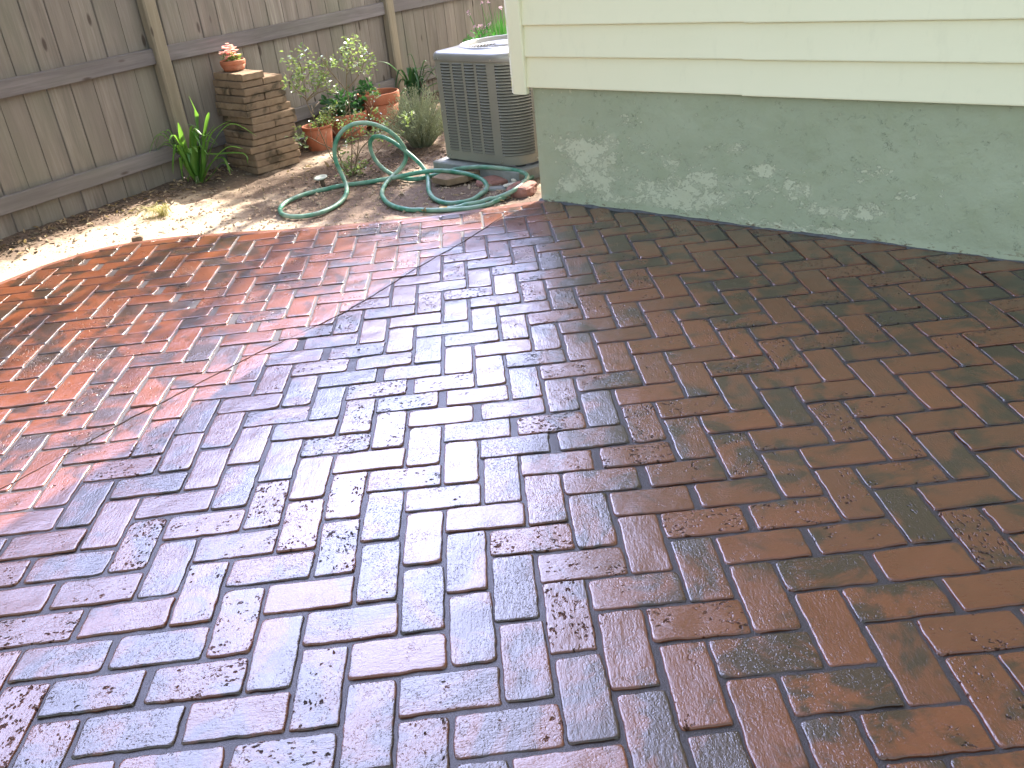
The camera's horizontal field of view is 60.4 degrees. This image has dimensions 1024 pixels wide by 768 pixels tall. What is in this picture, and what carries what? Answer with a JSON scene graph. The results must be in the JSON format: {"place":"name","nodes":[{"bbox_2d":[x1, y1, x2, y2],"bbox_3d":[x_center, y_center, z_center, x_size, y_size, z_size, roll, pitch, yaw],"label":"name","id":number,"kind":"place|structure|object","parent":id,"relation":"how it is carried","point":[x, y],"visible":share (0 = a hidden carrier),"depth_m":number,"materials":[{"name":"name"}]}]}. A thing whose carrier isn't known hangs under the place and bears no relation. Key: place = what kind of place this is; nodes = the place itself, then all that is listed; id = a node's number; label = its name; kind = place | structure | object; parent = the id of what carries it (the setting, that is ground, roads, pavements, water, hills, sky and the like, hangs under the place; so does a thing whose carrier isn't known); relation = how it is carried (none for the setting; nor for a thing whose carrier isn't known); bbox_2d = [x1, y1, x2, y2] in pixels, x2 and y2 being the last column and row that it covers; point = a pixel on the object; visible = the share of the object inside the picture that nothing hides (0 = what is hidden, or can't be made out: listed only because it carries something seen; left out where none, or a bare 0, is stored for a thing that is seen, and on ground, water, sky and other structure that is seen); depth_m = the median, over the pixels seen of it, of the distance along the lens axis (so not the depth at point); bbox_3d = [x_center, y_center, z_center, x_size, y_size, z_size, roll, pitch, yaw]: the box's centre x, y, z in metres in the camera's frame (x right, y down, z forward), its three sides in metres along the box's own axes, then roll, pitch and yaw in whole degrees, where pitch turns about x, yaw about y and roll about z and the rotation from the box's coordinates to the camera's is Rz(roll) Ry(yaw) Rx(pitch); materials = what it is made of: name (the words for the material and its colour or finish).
{"place":"outdoors","nodes":[
{"label":"outdoors","id":0,"kind":"place"},
{"bbox_2d":[0,92,541,281],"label":"dirt ground","id":1,"kind":"structure","parent":0,"point":[96,240],"depth_m":4.90,"materials":[{"name":"brown soil"}]},
{"bbox_2d":[131,235,142,241],"bbox_3d":[-1.941,-0.753,4.557,0.058,0.028,0.044,-19,29,-20],"label":"stone","id":2,"kind":"object","parent":1,"relation":"on","point":[136,238],"visible":0.9,"depth_m":4.54,"materials":[{"name":"brown stone"}]},
{"bbox_2d":[129,202,171,219],"bbox_3d":[-2.028,-0.955,4.889,0.291,0.080,0.203,-6,28,0],"label":"weed tuft","id":3,"kind":"object","parent":1,"relation":"on","point":[161,211],"visible":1,"depth_m":4.89,"materials":[{"name":"plant"}]},
{"bbox_2d":[149,99,255,183],"bbox_3d":[-1.882,-1.456,5.338,0.660,0.563,0.153,-13,29,-13],"label":"lily plant","id":4,"kind":"object","parent":1,"relation":"on","point":[194,165],"visible":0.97,"depth_m":5.35,"materials":[{"name":"green plant"}]},
{"bbox_2d":[0,91,446,267],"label":"wood chips","id":5,"kind":"object","parent":1,"relation":"on","point":[154,192],"visible":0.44,"depth_m":5.24,"materials":[{"name":"brown wood"}]},
{"bbox_2d":[229,162,279,174],"bbox_3d":[-1.682,-1.423,5.740,0.350,0.043,0.171,19,37,39],"label":"paver","id":6,"kind":"object","parent":1,"relation":"on","point":[263,169],"visible":0.53,"depth_m":5.64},
{"bbox_2d":[227,156,242,164],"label":"paver","id":7,"kind":"object","parent":6,"relation":"on","point":[234,160],"visible":0.1,"depth_m":5.70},
{"bbox_2d":[275,142,298,154],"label":"paver","id":8,"kind":"object","parent":7,"relation":"on","point":[288,148],"visible":0.28,"depth_m":5.69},
{"bbox_2d":[0,95,515,253],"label":"dead leaves","id":9,"kind":"object","parent":1,"relation":"on","point":[159,200],"visible":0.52,"depth_m":5.12,"materials":[{"name":"brown plant"}]},
{"bbox_2d":[4,153,533,269],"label":"pebbles","id":10,"kind":"object","parent":1,"relation":"on","point":[319,203],"visible":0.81,"depth_m":4.81,"materials":[{"name":"beige stone"}]},
{"bbox_2d":[279,156,299,167],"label":"paver","id":11,"kind":"object","parent":1,"relation":"on","point":[290,161],"visible":0.18,"depth_m":5.74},
{"bbox_2d":[242,149,300,167],"bbox_3d":[-1.562,-1.474,5.720,0.175,0.044,0.337,19,37,39],"label":"paver","id":12,"kind":"object","parent":11,"relation":"on","point":[276,158],"visible":0.6,"depth_m":5.65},
{"bbox_2d":[226,149,276,160],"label":"paver","id":13,"kind":"object","parent":12,"relation":"on","point":[263,155],"visible":0.47,"depth_m":5.60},
{"bbox_2d":[224,143,239,151],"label":"paver","id":14,"kind":"object","parent":13,"relation":"on","point":[231,148],"visible":0.14,"depth_m":5.67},
{"bbox_2d":[225,134,275,146],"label":"paver","id":15,"kind":"object","parent":14,"relation":"on","point":[252,143],"visible":0.6,"depth_m":5.58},
{"bbox_2d":[238,122,295,139],"bbox_3d":[-1.569,-1.628,5.637,0.176,0.043,0.336,19,37,39],"label":"paver","id":16,"kind":"object","parent":15,"relation":"on","point":[265,132],"visible":0.62,"depth_m":5.56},
{"bbox_2d":[274,115,296,125],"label":"paver","id":17,"kind":"object","parent":16,"relation":"on","point":[286,120],"visible":0.21,"depth_m":5.62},
{"bbox_2d":[223,116,238,122],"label":"paver","id":18,"kind":"object","parent":17,"relation":"on","point":[229,118],"visible":0.09,"depth_m":5.61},
{"bbox_2d":[217,107,269,117],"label":"paver","id":19,"kind":"object","parent":18,"relation":"on","point":[245,114],"visible":0.62,"depth_m":5.49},
{"bbox_2d":[215,101,232,109],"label":"paver","id":20,"kind":"object","parent":19,"relation":"on","point":[223,105],"visible":0.21,"depth_m":5.55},
{"bbox_2d":[215,93,264,103],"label":"paver","id":21,"kind":"object","parent":20,"relation":"on","point":[240,99],"visible":0.63,"depth_m":5.45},
{"bbox_2d":[214,87,230,94],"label":"paver","id":22,"kind":"object","parent":21,"relation":"on","point":[222,90],"visible":0.23,"depth_m":5.51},
{"bbox_2d":[213,78,262,88],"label":"paver","id":23,"kind":"object","parent":22,"relation":"on","point":[236,84],"visible":0.62,"depth_m":5.41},
{"bbox_2d":[213,69,263,81],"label":"paver","id":24,"kind":"object","parent":23,"relation":"on","point":[243,75],"visible":0.88,"depth_m":5.40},
{"bbox_2d":[219,43,245,71],"bbox_3d":[-1.746,-2.037,5.479,0.156,0.158,0.156,-19,31,-23],"label":"flower pot","id":25,"kind":"object","parent":24,"relation":"on","point":[231,63],"visible":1,"depth_m":5.46,"materials":[{"name":"ceramic"}]},
{"bbox_2d":[231,95,286,110],"bbox_3d":[-1.591,-1.775,5.547,0.177,0.043,0.300,19,37,38],"label":"paver","id":26,"kind":"object","parent":19,"relation":"on","point":[260,103],"visible":0.66,"depth_m":5.48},
{"bbox_2d":[263,88,285,98],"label":"paver","id":27,"kind":"object","parent":26,"relation":"on","point":[274,93],"visible":0.22,"depth_m":5.51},
{"bbox_2d":[230,81,284,96],"bbox_3d":[-1.593,-1.853,5.507,0.175,0.043,0.297,20,37,39],"label":"paver","id":28,"kind":"object","parent":27,"relation":"on","point":[245,92],"visible":0.66,"depth_m":5.44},
{"bbox_2d":[261,72,282,84],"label":"paver","id":29,"kind":"object","parent":28,"relation":"on","point":[267,78],"visible":0.31,"depth_m":5.49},
{"bbox_2d":[237,107,295,124],"bbox_3d":[-1.559,-1.711,5.607,0.175,0.043,0.336,19,37,39],"label":"paver","id":30,"kind":"object","parent":17,"relation":"on","point":[283,113],"visible":0.61,"depth_m":5.54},
{"bbox_2d":[267,101,290,112],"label":"paver","id":31,"kind":"object","parent":30,"relation":"on","point":[279,106],"visible":0.17,"depth_m":5.58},
{"bbox_2d":[274,129,296,140],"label":"paver","id":32,"kind":"object","parent":14,"relation":"on","point":[282,135],"visible":0.22,"depth_m":5.66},
{"bbox_2d":[223,128,240,137],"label":"paver","id":33,"kind":"object","parent":32,"relation":"on","point":[231,132],"visible":0.27,"depth_m":5.64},
{"bbox_2d":[225,120,274,131],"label":"paver","id":34,"kind":"object","parent":33,"relation":"on","point":[261,126],"visible":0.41,"depth_m":5.53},
{"bbox_2d":[237,136,295,154],"bbox_3d":[-1.580,-1.544,5.669,0.176,0.043,0.339,21,38,41],"label":"paver","id":35,"kind":"object","parent":13,"relation":"on","point":[251,150],"visible":0.62,"depth_m":5.59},
{"bbox_2d":[301,111,335,151],"bbox_3d":[-1.314,-1.738,6.051,0.253,0.268,0.210,-7,28,-2],"label":"flower pot","id":36,"kind":"object","parent":1,"relation":"on","point":[323,126],"visible":0.88,"depth_m":6.00,"materials":[{"name":"ceramic"}]},
{"bbox_2d":[314,174,326,186],"bbox_3d":[-1.115,-1.179,5.150,0.082,0.074,0.082,-6,28,0],"label":"garden stake","id":37,"kind":"object","parent":1,"relation":"on","point":[322,177],"visible":0.91,"depth_m":5.14,"materials":[{"name":"white plastic"}]},
{"bbox_2d":[319,85,367,138],"bbox_3d":[-1.200,-1.950,6.312,0.304,0.375,0.402,20,37,40],"label":"flower pot","id":38,"kind":"object","parent":1,"relation":"on","point":[356,104],"visible":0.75,"depth_m":6.26,"materials":[{"name":"ceramic"}]},
{"bbox_2d":[279,34,414,176],"bbox_3d":[-0.952,-1.607,5.152,0.756,0.809,0.366,-6,28,0],"label":"leafy shrub","id":39,"kind":"object","parent":1,"relation":"on","point":[320,77],"visible":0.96,"depth_m":5.11,"materials":[{"name":"green plant"}]},
{"bbox_2d":[355,77,399,130],"bbox_3d":[-0.978,-2.057,6.458,0.310,0.386,0.329,18,36,37],"label":"flower pot","id":40,"kind":"object","parent":1,"relation":"on","point":[383,100],"visible":0.69,"depth_m":6.36,"materials":[{"name":"ceramic"}]},
{"bbox_2d":[278,121,533,218],"bbox_3d":[-0.597,-1.189,4.747,1.351,0.361,0.860,5,30,20],"label":"garden hose","id":41,"kind":"object","parent":1,"relation":"on","point":[473,202],"visible":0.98,"depth_m":4.94,"materials":[{"name":"rubber"}]},
{"bbox_2d":[379,53,439,111],"bbox_3d":[-0.731,-2.248,6.676,0.608,0.483,0.190,-6,28,0],"label":"lily plant","id":42,"kind":"object","parent":1,"relation":"on","point":[413,77],"visible":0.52,"depth_m":6.66,"materials":[{"name":"green plant"}]},
{"bbox_2d":[381,83,443,147],"bbox_3d":[-0.608,-1.772,5.796,0.555,0.417,0.613,-6,28,0],"label":"grey bush","id":43,"kind":"object","parent":1,"relation":"on","point":[424,132],"visible":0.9,"depth_m":5.74,"materials":[{"name":"green plant"}]},
{"bbox_2d":[432,169,479,185],"bbox_3d":[-0.299,-1.184,4.983,0.270,0.048,0.196,-31,37,-39],"label":"loose paver","id":44,"kind":"object","parent":1,"relation":"on","point":[447,179],"visible":0.74,"depth_m":4.91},
{"bbox_2d":[462,25,495,41],"bbox_3d":[-0.197,-2.304,6.490,0.366,0.624,0.328,-6,28,0],"label":"green herb","id":45,"kind":"object","parent":1,"relation":"on","point":[478,34],"visible":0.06,"depth_m":6.37,"materials":[{"name":"green plant"}]},
{"bbox_2d":[433,157,539,182],"bbox_3d":[0.043,-1.327,5.221,0.710,0.108,0.735,19,37,39],"label":"equipment pad","id":46,"kind":"object","parent":1,"relation":"on","point":[529,168],"visible":0.14,"depth_m":4.91,"materials":[{"name":"grey concrete"}]},
{"bbox_2d":[433,34,538,166],"bbox_3d":[-0.004,-1.642,5.044,0.615,0.622,0.615,19,37,39],"label":"air conditioner","id":47,"kind":"object","parent":46,"relation":"on","point":[488,115],"visible":0.5,"depth_m":4.84,"materials":[{"name":"paint"}]},
{"bbox_2d":[467,1,506,37],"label":"flowering chives","id":48,"kind":"object","parent":1,"relation":"on","point":[501,26],"visible":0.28,"depth_m":6.45,"materials":[{"name":"green plant"}]},
{"bbox_2d":[476,175,507,187],"bbox_3d":[-0.100,-1.120,4.869,0.214,0.045,0.123,-13,37,-17],"label":"stone","id":49,"kind":"object","parent":1,"relation":"on","point":[493,180],"visible":0.63,"depth_m":4.83,"materials":[{"name":"red stone"}]},
{"bbox_2d":[483,186,506,190],"bbox_3d":[-0.072,-1.057,4.761,0.172,0.020,0.064,-7,28,-13],"label":"stone","id":50,"kind":"object","parent":1,"relation":"on","point":[493,188],"visible":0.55,"depth_m":4.74,"materials":[{"name":"grey stone"}]},
{"bbox_2d":[506,181,536,197],"bbox_3d":[0.049,-1.028,4.651,0.150,0.074,0.154,6,32,25],"label":"stone","id":51,"kind":"object","parent":1,"relation":"on","point":[527,188],"visible":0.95,"depth_m":4.60,"materials":[{"name":"stone"}]},
{"bbox_2d":[0,201,1023,767],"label":"patio","id":52,"kind":"structure","parent":0,"point":[540,485],"depth_m":2.21,"materials":[{"name":"brick"}]},
{"label":"ground","id":53,"kind":"structure","parent":0,"visible":0},
{"bbox_2d":[0,0,505,238],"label":"wooden fence","id":54,"kind":"object","parent":53,"relation":"on","point":[96,96],"visible":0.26,"depth_m":5.21,"materials":[{"name":"brown wood"}]},
{"bbox_2d":[504,0,1023,262],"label":"house","id":55,"kind":"structure","parent":53,"relation":"on","point":[896,122],"depth_m":3.51,"materials":[{"name":"paint"}]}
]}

